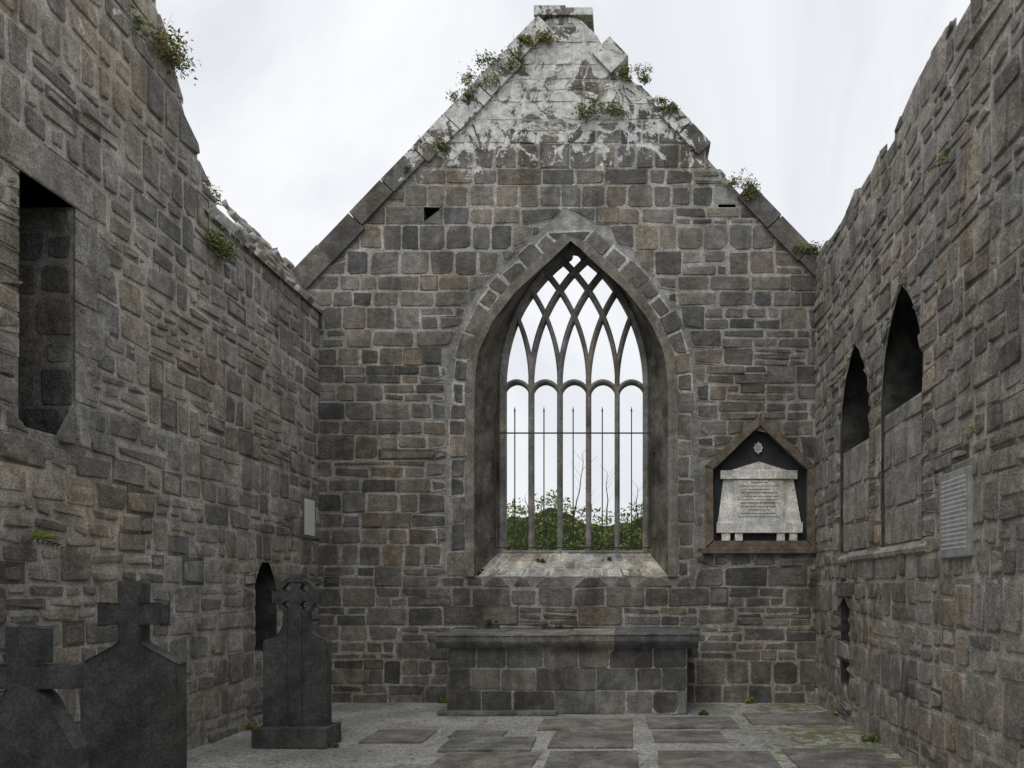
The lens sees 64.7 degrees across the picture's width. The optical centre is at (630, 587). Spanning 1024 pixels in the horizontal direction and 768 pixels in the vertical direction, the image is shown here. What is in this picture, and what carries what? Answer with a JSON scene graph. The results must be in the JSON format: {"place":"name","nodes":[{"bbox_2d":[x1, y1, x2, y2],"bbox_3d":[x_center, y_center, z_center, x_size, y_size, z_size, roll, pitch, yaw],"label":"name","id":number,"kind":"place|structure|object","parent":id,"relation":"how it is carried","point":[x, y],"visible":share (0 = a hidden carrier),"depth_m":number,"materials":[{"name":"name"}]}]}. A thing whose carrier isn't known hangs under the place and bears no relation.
{"place":"outdoors","nodes":[
{"label":"outdoors","id":0,"kind":"place"},
{"bbox_2d":[187,702,917,767],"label":"gravel floor","id":1,"kind":"structure","parent":0,"point":[360,721],"depth_m":8.44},
{"bbox_2d":[0,626,88,767],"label":"headstone cross","id":2,"kind":"object","parent":1,"relation":"on","point":[39,727],"visible":1,"depth_m":4.39,"materials":[{"name":"grey stone"}]},
{"bbox_2d":[80,581,186,767],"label":"headstone cross","id":3,"kind":"object","parent":1,"relation":"on","point":[133,702],"visible":0.98,"depth_m":5.40,"materials":[{"name":"grey stone"}]},
{"bbox_2d":[252,574,340,748],"bbox_3d":[-3.400,0.727,8.120,0.750,1.746,0.400,0,0,0],"label":"celtic cross gravestone","id":4,"kind":"object","parent":1,"relation":"on","point":[297,695],"visible":1,"depth_m":8.07,"materials":[{"name":"grey stone"}]},
{"bbox_2d":[29,5,975,767],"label":"wall weeds","id":5,"kind":"object","parent":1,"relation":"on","point":[171,47],"depth_m":10.97,"materials":[{"name":"green plant"}]},
{"bbox_2d":[435,627,698,715],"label":"altar slab","id":6,"kind":"structure","parent":1,"relation":"on","point":[685,637],"depth_m":9.99,"materials":[{"name":"grey stone"}]},
{"bbox_2d":[447,648,687,713],"bbox_3d":[-0.807,1.183,10.602,3.072,0.835,1.036,0,0,0],"label":"altar base","id":7,"kind":"object","parent":1,"relation":"on","point":[608,681],"visible":0.91,"depth_m":10.09,"materials":[{"name":"grey stone"}]},
{"bbox_2d":[359,713,901,767],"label":"floor slabs","id":8,"kind":"structure","parent":1,"relation":"on","point":[477,748],"depth_m":7.90,"materials":[{"name":"grey stone"}]},
{"bbox_2d":[476,489,642,575],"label":"bramble bank","id":9,"kind":"structure","parent":0,"point":[521,531],"depth_m":14.46,"materials":[{"name":"green plant"}]},
{"bbox_2d":[521,452,640,524],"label":"bare branches","id":10,"kind":"object","parent":9,"relation":"attached to","point":[591,495],"visible":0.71,"depth_m":13.82,"materials":[{"name":"brown"}]},
{"bbox_2d":[307,16,815,702],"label":"gable wall","id":11,"kind":"structure","parent":0,"point":[637,178],"depth_m":11.11,"materials":[{"name":"grey stone"}]},
{"bbox_2d":[292,5,818,289],"bbox_3d":[-0.930,-5.662,11.545,9.488,4.896,0.950,0,0,0],"label":"gable coping","id":12,"kind":"object","parent":11,"relation":"on","point":[609,54],"visible":0.33,"depth_m":11.07,"materials":[{"name":"grey stone"}]},
{"bbox_2d":[475,242,667,575],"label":"window reveal","id":13,"kind":"object","parent":11,"relation":"attached to","point":[487,399],"depth_m":11.36,"materials":[{"name":"grey stone"}]},
{"bbox_2d":[479,553,666,575],"bbox_3d":[-0.806,-0.337,11.371,2.659,0.355,0.500,0,0,0],"label":"window sill","id":14,"kind":"structure","parent":13,"relation":"in","point":[562,564],"depth_m":11.34,"materials":[{"name":"grey stone"}]},
{"bbox_2d":[491,406,655,548],"bbox_3d":[-0.830,-1.594,11.459,2.380,2.052,0.022,0,0,0],"label":"window railing","id":15,"kind":"object","parent":13,"relation":"attached to","point":[602,433],"depth_m":11.45,"materials":[{"name":"black metal"}]},
{"bbox_2d":[499,243,648,553],"bbox_3d":[-0.830,-2.752,11.702,2.190,4.585,0.203,0,0,0],"label":"tracery window","id":16,"kind":"structure","parent":13,"relation":"in","point":[531,387],"depth_m":11.61,"materials":[{"name":"grey stone"}]},
{"bbox_2d":[332,18,815,586],"bbox_3d":[-0.913,-3.130,11.126,8.900,9.660,0.001,0,0,0],"label":"gable backing","id":17,"kind":"object","parent":11,"relation":"attached to","point":[564,220],"visible":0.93,"depth_m":11.13,"materials":[{"name":"grey stone"}]},
{"bbox_2d":[424,204,735,220],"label":"putlog holes","id":18,"kind":"object","parent":11,"relation":"in","point":[429,212],"visible":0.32,"depth_m":11.21,"materials":[{"name":"black"}]},
{"bbox_2d":[702,414,815,553],"bbox_3d":[1.790,-1.455,11.189,1.592,1.950,0.278,0,0,0],"label":"memorial frame","id":19,"kind":"object","parent":11,"relation":"attached to","point":[712,546],"visible":0.95,"depth_m":11.09,"materials":[{"name":"grey stone"}]},
{"bbox_2d":[713,430,805,540],"bbox_3d":[1.805,-1.462,11.270,1.322,1.624,0.100,0,0,0],"label":"memorial slate","id":20,"kind":"object","parent":19,"relation":"in","point":[772,453],"visible":0.48,"depth_m":11.22,"materials":[{"name":"black stone"}]},
{"bbox_2d":[716,442,802,540],"bbox_3d":[1.805,-1.360,11.184,1.208,1.399,0.079,0,0,0],"label":"memorial tablet","id":21,"kind":"object","parent":20,"relation":"attached to","point":[739,480],"visible":0.99,"depth_m":11.17,"materials":[{"name":"white stone"}]},
{"bbox_2d":[738,449,778,516],"bbox_3d":[1.793,-1.495,11.180,0.594,1.004,0.022,0,0,0],"label":"memorial lettering","id":22,"kind":"object","parent":21,"relation":"attached to","point":[759,499],"visible":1,"depth_m":11.17},
{"bbox_2d":[156,0,970,525],"label":"sky","id":23,"kind":"structure","parent":0,"point":[296,109],"materials":[{"name":"white"}]},
{"label":"ground","id":24,"kind":"structure","parent":0,"visible":0},
{"bbox_2d":[0,0,323,750],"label":"wall","id":25,"kind":"structure","parent":24,"relation":"on","point":[191,485],"depth_m":7.16,"materials":[{"name":"stone"}]},
{"bbox_2d":[0,113,109,465],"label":"window dressings","id":26,"kind":"structure","parent":25,"relation":"attached to","point":[50,171],"depth_m":6.26,"materials":[{"name":"stone"}]},
{"bbox_2d":[0,101,281,653],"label":"backing","id":27,"kind":"object","parent":25,"relation":"attached to","point":[13,409],"visible":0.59,"depth_m":5.65,"materials":[{"name":"grey stone"}]},
{"bbox_2d":[301,495,315,538],"bbox_3d":[-4.356,-0.950,10.725,0.055,0.560,0.410,0,0,0],"label":"notice frame","id":28,"kind":"object","parent":25,"relation":"attached to","point":[303,535],"visible":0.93,"depth_m":10.56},
{"bbox_2d":[305,498,314,535],"bbox_3d":[-4.324,-0.950,10.725,0.007,0.480,0.330,0,0,0],"label":"wall plaque","id":29,"kind":"object","parent":28,"relation":"in","point":[309,517],"visible":1,"depth_m":10.71,"materials":[{"name":"white stone"}]},
{"bbox_2d":[813,0,1023,767],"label":"wall","id":30,"kind":"structure","parent":24,"relation":"on","point":[932,651],"depth_m":6.67,"materials":[{"name":"stone"}]},
{"bbox_2d":[18,170,922,684],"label":"wall recesses","id":31,"kind":"structure","parent":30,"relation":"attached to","point":[902,378],"depth_m":8.20,"materials":[{"name":"grey stone"}]},
{"bbox_2d":[836,540,927,596],"bbox_3d":[2.713,-0.162,8.402,0.340,0.523,2.996,0,0,0],"label":"stone ledge","id":32,"kind":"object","parent":30,"relation":"attached to","point":[893,551],"depth_m":8.28,"materials":[{"name":"stone"}]},
{"bbox_2d":[834,276,935,697],"bbox_3d":[2.589,-1.429,7.950,0.001,6.258,7.100,0,0,0],"label":"backing","id":33,"kind":"object","parent":30,"relation":"attached to","point":[925,477],"visible":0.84,"depth_m":8.26,"materials":[{"name":"grey stone"}]},
{"bbox_2d":[939,466,974,558],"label":"plaque wall","id":34,"kind":"structure","parent":30,"relation":"attached to","point":[969,534],"depth_m":6.18,"materials":[{"name":"grey stone"}]},
{"bbox_2d":[941,474,965,549],"bbox_3d":[2.538,-0.586,6.270,0.002,0.552,0.480,0,0,0],"label":"plaque inscription","id":35,"kind":"object","parent":34,"relation":"attached to","point":[953,511],"visible":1,"depth_m":6.26,"materials":[{"name":"white stone"}]}
]}

